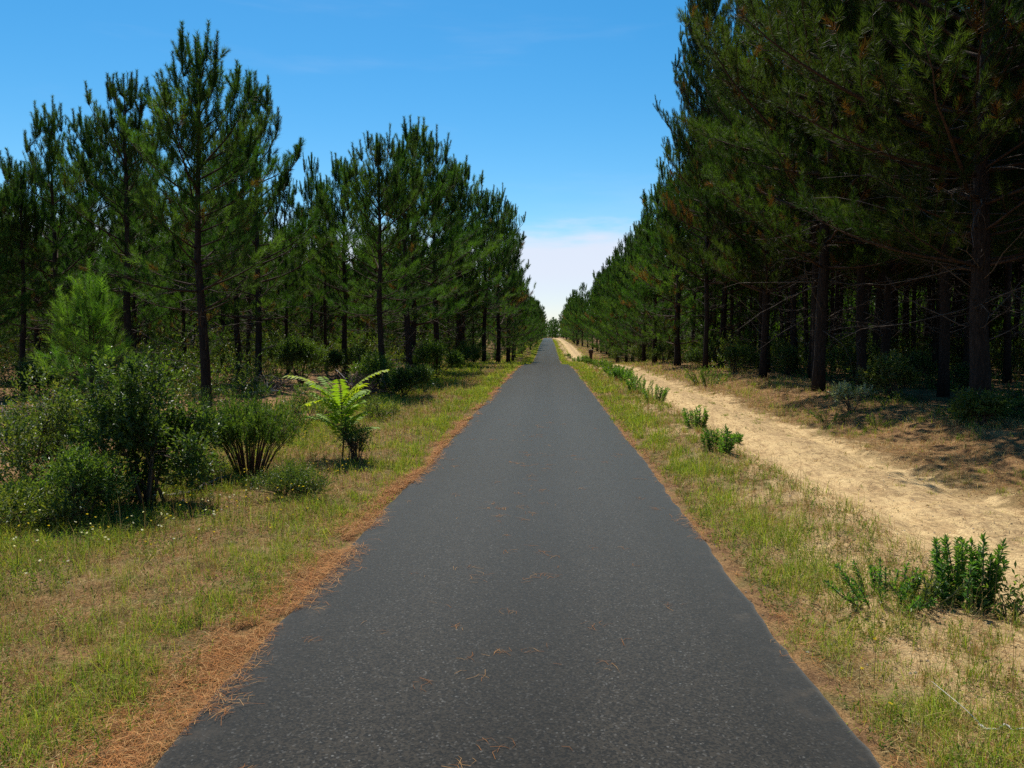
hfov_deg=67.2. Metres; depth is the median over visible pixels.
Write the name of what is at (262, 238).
pine tree
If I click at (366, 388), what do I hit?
brushwood heap
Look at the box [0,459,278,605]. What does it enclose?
white flowers
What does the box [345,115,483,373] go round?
pine tree
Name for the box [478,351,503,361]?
verge bush
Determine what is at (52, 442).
scrub bush
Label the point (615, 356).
wood edge bush
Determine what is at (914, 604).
spurge plant
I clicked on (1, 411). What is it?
bush
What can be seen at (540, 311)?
pine tree
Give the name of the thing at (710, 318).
pine tree
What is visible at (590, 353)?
wooden post
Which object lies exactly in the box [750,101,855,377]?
pine tree
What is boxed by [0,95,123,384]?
pine tree
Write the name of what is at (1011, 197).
pine tree
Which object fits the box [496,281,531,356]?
pine tree
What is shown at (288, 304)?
pine tree
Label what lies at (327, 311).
pine tree
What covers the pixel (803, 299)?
pine tree
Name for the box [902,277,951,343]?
pine tree
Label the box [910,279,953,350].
pine tree
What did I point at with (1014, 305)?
pine tree
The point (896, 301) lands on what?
pine tree
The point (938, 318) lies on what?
pine tree
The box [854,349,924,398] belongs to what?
wood edge bush
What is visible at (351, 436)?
shrub
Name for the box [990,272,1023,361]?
pine tree
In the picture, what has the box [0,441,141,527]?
bush
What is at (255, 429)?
broom shrub
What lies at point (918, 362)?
wood edge bush
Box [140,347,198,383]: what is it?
verge bush
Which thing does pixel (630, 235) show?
pine tree
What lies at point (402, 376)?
verge bush
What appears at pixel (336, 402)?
pinnate sapling
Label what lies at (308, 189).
pine tree
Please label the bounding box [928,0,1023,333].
pine tree
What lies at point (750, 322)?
pine tree
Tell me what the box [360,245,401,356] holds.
pine tree
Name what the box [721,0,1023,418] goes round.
pine tree
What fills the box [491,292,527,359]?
pine tree
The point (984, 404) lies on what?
wood edge bush
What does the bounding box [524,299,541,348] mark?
pine tree
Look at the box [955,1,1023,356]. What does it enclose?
pine tree
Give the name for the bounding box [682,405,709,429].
shrub
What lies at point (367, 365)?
verge bush
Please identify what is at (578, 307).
pine tree
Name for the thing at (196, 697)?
pine needle litter
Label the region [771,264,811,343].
pine tree
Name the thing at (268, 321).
pine tree
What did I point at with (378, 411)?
scrub bush
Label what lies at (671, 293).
pine tree
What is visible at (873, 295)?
pine tree
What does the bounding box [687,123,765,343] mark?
pine tree
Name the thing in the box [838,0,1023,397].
pine tree
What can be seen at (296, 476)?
mat shrub
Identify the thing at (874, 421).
mullein plant
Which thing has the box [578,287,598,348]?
pine tree
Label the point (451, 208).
pine tree
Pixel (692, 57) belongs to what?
pine tree
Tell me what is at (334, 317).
pine tree
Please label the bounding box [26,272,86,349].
pine tree
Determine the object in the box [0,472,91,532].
scrub bush
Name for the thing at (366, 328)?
pine tree
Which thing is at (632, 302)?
pine tree
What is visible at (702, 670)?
road
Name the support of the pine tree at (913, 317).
on the ground at (808, 668)
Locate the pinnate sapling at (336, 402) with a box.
[283,369,388,457]
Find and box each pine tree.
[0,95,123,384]
[0,151,50,353]
[0,159,59,395]
[0,160,81,358]
[0,183,33,348]
[0,187,31,337]
[0,189,64,359]
[8,231,60,356]
[14,236,87,359]
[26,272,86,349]
[27,106,141,357]
[48,69,189,386]
[49,197,111,364]
[61,217,121,350]
[70,208,188,343]
[90,176,195,363]
[92,19,284,410]
[95,196,175,373]
[97,162,176,378]
[131,189,229,351]
[145,207,224,379]
[154,253,218,349]
[160,169,224,365]
[171,69,335,381]
[175,114,286,380]
[178,241,253,357]
[185,202,265,368]
[217,204,284,356]
[219,205,276,372]
[245,168,321,372]
[251,235,309,364]
[262,230,308,347]
[277,278,323,340]
[291,151,322,341]
[291,237,318,337]
[295,242,351,349]
[297,150,391,375]
[302,179,342,370]
[305,253,360,350]
[307,123,430,392]
[332,267,388,354]
[332,268,376,349]
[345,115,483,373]
[351,257,404,350]
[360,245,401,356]
[365,132,449,379]
[382,238,427,363]
[384,124,483,366]
[384,282,409,357]
[402,256,432,347]
[423,154,506,364]
[425,266,470,362]
[428,212,489,364]
[431,237,488,350]
[451,268,490,359]
[463,184,520,361]
[466,182,540,361]
[474,201,538,362]
[476,291,495,341]
[491,258,534,360]
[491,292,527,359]
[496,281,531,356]
[502,270,532,349]
[520,287,536,353]
[522,312,536,351]
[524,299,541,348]
[526,296,543,347]
[531,299,541,345]
[535,300,546,343]
[539,303,546,337]
[557,312,563,337]
[559,304,568,339]
[561,290,585,342]
[562,289,580,341]
[562,304,580,338]
[566,295,585,343]
[568,295,584,344]
[571,282,587,345]
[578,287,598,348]
[579,280,603,350]
[579,291,593,347]
[584,284,607,352]
[586,256,630,355]
[587,272,615,353]
[590,261,648,358]
[593,266,623,358]
[597,247,630,361]
[602,226,651,361]
[602,235,658,362]
[616,218,675,361]
[617,182,688,362]
[617,207,670,360]
[618,127,729,365]
[649,219,685,359]
[653,0,762,369]
[653,205,689,359]
[654,116,737,361]
[657,78,786,365]
[661,159,697,349]
[674,0,848,378]
[675,0,1007,391]
[681,211,745,357]
[682,92,735,362]
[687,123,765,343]
[709,92,810,371]
[711,91,789,367]
[717,280,758,341]
[719,62,839,373]
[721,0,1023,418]
[735,1,907,380]
[735,241,779,345]
[745,0,947,387]
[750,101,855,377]
[753,264,800,339]
[763,3,1019,385]
[763,188,811,346]
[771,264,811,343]
[773,257,835,350]
[781,239,848,366]
[791,162,873,369]
[808,244,856,364]
[808,268,873,336]
[811,166,937,347]
[811,243,856,363]
[811,257,848,361]
[828,261,898,337]
[829,219,919,335]
[831,26,957,352]
[834,270,894,336]
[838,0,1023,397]
[845,218,923,348]
[851,176,936,338]
[851,240,909,347]
[894,180,951,351]
[895,26,1005,372]
[895,282,919,347]
[898,276,925,349]
[899,67,991,374]
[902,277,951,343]
[905,276,954,352]
[906,6,1023,387]
[907,211,968,346]
[909,264,967,328]
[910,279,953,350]
[920,219,1003,366]
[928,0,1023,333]
[932,206,1023,363]
[936,18,1023,382]
[949,252,1004,349]
[953,260,1018,334]
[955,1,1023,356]
[988,251,1018,345]
[989,201,1023,366]
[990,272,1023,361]
[992,194,1023,315]
[993,112,1022,206]
[999,194,1023,335]
[1000,262,1023,340]
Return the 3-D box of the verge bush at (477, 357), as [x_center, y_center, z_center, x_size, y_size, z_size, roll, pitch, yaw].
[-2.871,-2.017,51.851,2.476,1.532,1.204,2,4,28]
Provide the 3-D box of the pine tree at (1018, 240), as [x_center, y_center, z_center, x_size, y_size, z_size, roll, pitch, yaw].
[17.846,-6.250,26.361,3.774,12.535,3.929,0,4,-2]
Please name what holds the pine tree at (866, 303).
on the ground at (808, 668)
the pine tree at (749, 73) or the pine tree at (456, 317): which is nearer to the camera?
the pine tree at (749, 73)
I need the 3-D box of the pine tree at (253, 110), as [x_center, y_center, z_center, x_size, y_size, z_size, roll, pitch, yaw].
[-8.399,-4.896,24.775,4.924,10.400,4.172,-2,4,-28]
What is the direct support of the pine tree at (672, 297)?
on the ground at (808, 668)
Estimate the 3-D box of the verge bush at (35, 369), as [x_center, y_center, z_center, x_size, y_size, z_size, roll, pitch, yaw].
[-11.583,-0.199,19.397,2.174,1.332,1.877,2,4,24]
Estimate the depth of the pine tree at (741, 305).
48.08 m
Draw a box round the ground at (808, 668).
[0,336,1023,767]
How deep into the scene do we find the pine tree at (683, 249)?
45.56 m
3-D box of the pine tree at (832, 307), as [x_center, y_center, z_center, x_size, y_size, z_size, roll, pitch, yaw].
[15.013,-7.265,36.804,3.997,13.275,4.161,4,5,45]
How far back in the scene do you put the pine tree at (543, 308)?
188.81 m
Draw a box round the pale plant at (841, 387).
[827,380,878,410]
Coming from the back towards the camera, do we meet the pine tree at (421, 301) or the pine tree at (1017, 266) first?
the pine tree at (421, 301)
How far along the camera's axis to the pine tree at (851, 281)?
40.95 m
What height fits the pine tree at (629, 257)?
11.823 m
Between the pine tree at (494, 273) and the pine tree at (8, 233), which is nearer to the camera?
the pine tree at (8, 233)
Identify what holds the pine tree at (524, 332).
on the ground at (808, 668)
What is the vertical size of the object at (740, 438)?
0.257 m
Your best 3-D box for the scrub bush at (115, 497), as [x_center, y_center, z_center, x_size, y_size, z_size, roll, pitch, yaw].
[-3.901,0.968,7.437,0.926,0.616,0.958,0,4,3]
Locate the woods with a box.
[0,229,1023,360]
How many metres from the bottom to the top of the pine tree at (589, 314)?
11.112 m
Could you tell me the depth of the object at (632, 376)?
24.68 m
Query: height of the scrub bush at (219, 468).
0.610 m
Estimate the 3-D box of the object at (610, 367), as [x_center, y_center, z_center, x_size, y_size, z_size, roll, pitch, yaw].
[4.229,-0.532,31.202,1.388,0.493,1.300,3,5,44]
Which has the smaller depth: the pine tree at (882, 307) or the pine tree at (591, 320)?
the pine tree at (882, 307)
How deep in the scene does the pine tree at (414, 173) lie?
26.92 m
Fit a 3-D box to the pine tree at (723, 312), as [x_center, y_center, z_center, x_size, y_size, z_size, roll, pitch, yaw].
[9.891,-7.599,36.124,5.491,14.343,5.036,3,5,42]
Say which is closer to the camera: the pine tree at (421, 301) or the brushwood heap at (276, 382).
the brushwood heap at (276, 382)
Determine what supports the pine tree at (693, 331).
on the ground at (808, 668)
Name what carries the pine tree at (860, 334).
on the ground at (808, 668)
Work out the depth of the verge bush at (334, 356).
29.04 m
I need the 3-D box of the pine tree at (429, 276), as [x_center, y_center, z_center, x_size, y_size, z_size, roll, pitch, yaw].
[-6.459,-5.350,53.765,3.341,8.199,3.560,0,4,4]
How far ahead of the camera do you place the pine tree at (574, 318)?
144.88 m
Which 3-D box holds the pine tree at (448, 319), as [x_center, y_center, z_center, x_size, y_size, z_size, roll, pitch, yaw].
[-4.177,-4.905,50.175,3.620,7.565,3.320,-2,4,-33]
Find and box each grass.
[0,339,1023,767]
[0,339,1023,767]
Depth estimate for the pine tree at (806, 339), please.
35.62 m
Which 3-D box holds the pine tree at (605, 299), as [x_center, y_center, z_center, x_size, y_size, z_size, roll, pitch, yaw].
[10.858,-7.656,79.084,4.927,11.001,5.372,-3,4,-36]
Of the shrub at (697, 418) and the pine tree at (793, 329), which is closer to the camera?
the shrub at (697, 418)
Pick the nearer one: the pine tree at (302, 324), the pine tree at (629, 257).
the pine tree at (302, 324)
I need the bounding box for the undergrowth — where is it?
[0,323,1023,421]
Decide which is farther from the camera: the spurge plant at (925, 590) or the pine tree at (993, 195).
the pine tree at (993, 195)
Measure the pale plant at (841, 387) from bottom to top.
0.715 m
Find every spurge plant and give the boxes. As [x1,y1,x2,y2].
[822,556,958,615]
[887,566,971,609]
[928,532,1010,613]
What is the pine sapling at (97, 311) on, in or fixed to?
on the ground at (808, 668)
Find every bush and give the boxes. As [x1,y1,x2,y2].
[0,363,118,500]
[0,389,77,485]
[0,402,97,443]
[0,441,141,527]
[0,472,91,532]
[1,352,102,395]
[49,345,228,507]
[53,452,169,511]
[54,383,169,453]
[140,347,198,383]
[160,443,236,487]
[180,382,276,423]
[262,333,330,383]
[274,380,344,425]
[322,342,373,377]
[345,349,394,392]
[359,393,402,419]
[377,362,435,396]
[412,337,464,378]
[442,340,481,366]
[468,345,484,362]
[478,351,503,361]
[609,347,624,362]
[627,344,651,361]
[651,338,673,362]
[684,339,733,367]
[722,343,759,371]
[767,337,804,374]
[826,346,879,381]
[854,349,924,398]
[902,350,969,387]
[946,386,1014,425]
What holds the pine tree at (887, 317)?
on the ground at (808, 668)
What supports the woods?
on the ground at (808, 668)
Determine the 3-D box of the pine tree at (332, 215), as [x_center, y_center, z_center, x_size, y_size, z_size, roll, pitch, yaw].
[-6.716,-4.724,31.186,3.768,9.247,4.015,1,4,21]
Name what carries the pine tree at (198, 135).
on the ground at (808, 668)
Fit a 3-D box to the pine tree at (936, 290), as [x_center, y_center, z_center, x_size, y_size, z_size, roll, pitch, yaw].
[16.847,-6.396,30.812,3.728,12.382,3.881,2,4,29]
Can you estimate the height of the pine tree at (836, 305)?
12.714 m
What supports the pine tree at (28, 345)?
on the ground at (808, 668)
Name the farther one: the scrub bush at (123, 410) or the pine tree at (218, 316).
the pine tree at (218, 316)
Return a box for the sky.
[0,0,968,334]
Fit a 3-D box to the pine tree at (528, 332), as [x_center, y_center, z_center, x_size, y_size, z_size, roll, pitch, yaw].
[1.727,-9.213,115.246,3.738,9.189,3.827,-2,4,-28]
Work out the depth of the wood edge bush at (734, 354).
30.35 m
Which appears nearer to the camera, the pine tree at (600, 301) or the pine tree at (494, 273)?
the pine tree at (494, 273)
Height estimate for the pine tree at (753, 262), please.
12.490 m
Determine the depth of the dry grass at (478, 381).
7.03 m
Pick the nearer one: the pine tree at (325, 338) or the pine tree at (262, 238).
the pine tree at (262, 238)
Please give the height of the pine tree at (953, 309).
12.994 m
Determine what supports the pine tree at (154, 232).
on the ground at (808, 668)
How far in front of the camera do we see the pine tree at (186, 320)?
41.72 m
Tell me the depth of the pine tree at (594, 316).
98.12 m
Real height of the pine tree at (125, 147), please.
9.625 m
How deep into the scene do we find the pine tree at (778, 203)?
23.65 m
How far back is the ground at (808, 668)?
5.21 m
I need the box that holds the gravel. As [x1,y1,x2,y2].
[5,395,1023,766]
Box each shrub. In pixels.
[185,383,310,476]
[242,457,338,501]
[333,415,379,465]
[682,405,709,429]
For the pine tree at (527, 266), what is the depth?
67.42 m
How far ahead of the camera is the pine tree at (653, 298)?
46.03 m
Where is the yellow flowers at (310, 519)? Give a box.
[18,429,892,733]
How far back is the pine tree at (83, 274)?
37.78 m
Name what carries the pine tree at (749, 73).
on the ground at (808, 668)
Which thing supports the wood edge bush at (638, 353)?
on the ground at (808, 668)
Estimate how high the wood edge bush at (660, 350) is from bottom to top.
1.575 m
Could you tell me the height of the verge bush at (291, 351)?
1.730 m
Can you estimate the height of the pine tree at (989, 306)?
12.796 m
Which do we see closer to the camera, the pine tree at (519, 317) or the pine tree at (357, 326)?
the pine tree at (357, 326)
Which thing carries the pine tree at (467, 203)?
on the ground at (808, 668)
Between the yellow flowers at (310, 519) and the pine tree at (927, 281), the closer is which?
the yellow flowers at (310, 519)
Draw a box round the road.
[154,338,881,767]
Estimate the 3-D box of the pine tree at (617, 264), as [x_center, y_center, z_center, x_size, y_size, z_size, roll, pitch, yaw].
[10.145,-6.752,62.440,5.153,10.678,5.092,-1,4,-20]
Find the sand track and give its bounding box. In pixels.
[556,338,1023,625]
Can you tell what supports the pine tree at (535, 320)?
on the ground at (808, 668)
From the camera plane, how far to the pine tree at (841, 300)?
38.67 m
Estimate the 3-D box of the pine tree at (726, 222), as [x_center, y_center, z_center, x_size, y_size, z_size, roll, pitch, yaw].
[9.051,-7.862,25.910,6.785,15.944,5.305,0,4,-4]
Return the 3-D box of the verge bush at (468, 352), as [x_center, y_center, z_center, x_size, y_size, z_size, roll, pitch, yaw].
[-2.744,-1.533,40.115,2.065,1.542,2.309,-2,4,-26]
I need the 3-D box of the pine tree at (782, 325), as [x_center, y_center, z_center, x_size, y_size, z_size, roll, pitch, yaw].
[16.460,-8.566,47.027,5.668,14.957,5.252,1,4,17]
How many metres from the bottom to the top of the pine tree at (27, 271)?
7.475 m
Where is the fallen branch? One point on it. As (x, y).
(203, 484)
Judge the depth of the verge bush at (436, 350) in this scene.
28.51 m
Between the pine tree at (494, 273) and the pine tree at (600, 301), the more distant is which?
the pine tree at (600, 301)
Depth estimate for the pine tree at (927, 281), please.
40.99 m
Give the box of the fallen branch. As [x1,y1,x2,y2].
[165,474,230,497]
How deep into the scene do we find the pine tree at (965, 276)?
38.37 m
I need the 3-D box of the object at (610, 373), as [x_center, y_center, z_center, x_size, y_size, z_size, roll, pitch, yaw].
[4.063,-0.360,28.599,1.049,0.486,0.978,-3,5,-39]
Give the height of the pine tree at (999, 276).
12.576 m
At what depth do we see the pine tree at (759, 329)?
34.17 m
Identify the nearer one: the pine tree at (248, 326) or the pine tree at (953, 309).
the pine tree at (248, 326)
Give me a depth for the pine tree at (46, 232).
27.78 m
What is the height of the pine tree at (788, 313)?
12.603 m
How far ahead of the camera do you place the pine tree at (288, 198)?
32.99 m
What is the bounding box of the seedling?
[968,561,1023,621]
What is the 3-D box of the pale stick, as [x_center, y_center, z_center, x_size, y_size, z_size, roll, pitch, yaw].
[1.972,1.394,3.267,0.107,0.076,0.446,-2,4,-33]
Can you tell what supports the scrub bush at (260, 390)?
on the ground at (808, 668)
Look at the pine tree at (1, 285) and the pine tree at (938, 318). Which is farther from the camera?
the pine tree at (1, 285)
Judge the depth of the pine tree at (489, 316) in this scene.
98.89 m
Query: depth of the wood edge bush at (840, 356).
24.52 m
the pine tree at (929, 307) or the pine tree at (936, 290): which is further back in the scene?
the pine tree at (929, 307)
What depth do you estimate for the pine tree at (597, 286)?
91.43 m
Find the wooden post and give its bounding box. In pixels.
[589,349,592,359]
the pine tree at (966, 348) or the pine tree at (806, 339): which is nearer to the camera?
the pine tree at (966, 348)
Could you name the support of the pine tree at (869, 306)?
on the ground at (808, 668)
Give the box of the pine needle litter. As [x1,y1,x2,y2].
[0,361,1023,767]
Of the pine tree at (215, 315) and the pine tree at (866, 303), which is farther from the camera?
the pine tree at (215, 315)
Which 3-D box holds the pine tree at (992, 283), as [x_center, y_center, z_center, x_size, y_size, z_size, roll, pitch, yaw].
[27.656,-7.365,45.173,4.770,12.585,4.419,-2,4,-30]
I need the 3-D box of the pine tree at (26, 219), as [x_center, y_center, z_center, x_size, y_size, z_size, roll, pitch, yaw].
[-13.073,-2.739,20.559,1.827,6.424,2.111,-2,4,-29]
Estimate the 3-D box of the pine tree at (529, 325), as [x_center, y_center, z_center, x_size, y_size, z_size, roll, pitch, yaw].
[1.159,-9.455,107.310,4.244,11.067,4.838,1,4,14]
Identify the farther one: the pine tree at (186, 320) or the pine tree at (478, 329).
the pine tree at (478, 329)
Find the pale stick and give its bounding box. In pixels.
[934,683,1021,730]
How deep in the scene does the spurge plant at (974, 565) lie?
4.59 m
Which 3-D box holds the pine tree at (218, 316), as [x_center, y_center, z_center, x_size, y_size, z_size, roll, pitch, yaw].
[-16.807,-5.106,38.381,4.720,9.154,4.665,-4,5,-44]
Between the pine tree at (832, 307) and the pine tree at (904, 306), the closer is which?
the pine tree at (832, 307)
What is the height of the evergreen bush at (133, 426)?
1.636 m
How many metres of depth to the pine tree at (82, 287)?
41.75 m
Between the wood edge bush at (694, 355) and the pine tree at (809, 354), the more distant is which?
the wood edge bush at (694, 355)
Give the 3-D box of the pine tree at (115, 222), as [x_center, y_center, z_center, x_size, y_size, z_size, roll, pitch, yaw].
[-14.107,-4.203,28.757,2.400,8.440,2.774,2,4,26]
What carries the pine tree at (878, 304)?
on the ground at (808, 668)
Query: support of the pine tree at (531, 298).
on the ground at (808, 668)
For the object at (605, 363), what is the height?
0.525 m
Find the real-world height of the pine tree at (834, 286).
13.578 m
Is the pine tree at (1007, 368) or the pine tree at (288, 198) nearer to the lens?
the pine tree at (1007, 368)
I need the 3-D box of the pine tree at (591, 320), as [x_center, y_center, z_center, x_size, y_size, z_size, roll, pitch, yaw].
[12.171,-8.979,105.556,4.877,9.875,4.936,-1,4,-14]
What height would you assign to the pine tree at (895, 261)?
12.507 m
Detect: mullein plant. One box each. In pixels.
[809,410,849,421]
[854,413,899,428]
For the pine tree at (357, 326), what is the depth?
51.35 m
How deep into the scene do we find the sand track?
9.37 m
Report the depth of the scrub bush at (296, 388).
14.38 m
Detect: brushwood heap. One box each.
[220,371,331,391]
[314,371,403,398]
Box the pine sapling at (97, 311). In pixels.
[26,256,149,421]
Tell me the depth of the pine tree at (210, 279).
33.78 m
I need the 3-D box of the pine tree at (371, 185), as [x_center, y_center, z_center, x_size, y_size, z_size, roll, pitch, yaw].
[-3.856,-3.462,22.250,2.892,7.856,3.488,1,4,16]
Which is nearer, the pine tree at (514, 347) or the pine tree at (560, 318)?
the pine tree at (514, 347)
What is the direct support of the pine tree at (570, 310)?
on the ground at (808, 668)
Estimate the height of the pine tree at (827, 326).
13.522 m
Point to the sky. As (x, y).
(553, 100)
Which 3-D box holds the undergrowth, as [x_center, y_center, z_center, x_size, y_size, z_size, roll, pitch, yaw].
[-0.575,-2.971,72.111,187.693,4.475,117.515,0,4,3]
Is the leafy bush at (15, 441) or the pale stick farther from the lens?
the leafy bush at (15, 441)
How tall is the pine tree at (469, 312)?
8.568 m
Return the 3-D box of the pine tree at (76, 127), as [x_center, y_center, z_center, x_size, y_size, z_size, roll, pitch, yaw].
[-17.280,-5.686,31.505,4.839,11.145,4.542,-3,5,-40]
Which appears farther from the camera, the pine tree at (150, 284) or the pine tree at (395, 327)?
the pine tree at (395, 327)
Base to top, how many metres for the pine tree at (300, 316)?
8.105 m
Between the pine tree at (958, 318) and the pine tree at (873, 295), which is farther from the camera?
the pine tree at (873, 295)
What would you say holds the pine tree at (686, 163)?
on the ground at (808, 668)
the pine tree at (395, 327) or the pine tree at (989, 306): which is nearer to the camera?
the pine tree at (989, 306)
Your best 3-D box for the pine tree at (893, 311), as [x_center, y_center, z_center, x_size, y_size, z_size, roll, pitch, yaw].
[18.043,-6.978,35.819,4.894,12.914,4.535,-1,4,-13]
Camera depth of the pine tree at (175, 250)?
27.86 m
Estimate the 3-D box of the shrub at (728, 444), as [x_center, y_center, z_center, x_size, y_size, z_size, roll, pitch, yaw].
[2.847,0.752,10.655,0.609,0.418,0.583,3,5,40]
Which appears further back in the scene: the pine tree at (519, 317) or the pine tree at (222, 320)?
the pine tree at (519, 317)
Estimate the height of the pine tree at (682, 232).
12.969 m
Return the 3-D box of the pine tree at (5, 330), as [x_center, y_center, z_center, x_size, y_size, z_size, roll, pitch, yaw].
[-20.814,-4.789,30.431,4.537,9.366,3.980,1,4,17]
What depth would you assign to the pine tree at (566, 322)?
194.03 m
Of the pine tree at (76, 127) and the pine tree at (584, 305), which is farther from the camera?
the pine tree at (584, 305)
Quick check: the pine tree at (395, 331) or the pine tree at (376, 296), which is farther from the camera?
the pine tree at (395, 331)
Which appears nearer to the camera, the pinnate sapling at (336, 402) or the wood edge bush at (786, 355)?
the pinnate sapling at (336, 402)
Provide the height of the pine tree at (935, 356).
13.920 m
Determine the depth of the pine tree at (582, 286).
136.08 m
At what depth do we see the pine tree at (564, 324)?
229.95 m
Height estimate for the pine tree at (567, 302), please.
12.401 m
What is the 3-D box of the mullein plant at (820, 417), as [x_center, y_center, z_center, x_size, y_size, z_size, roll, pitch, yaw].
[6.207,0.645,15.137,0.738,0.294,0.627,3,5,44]
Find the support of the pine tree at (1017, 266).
on the ground at (808, 668)
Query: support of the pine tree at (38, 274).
on the ground at (808, 668)

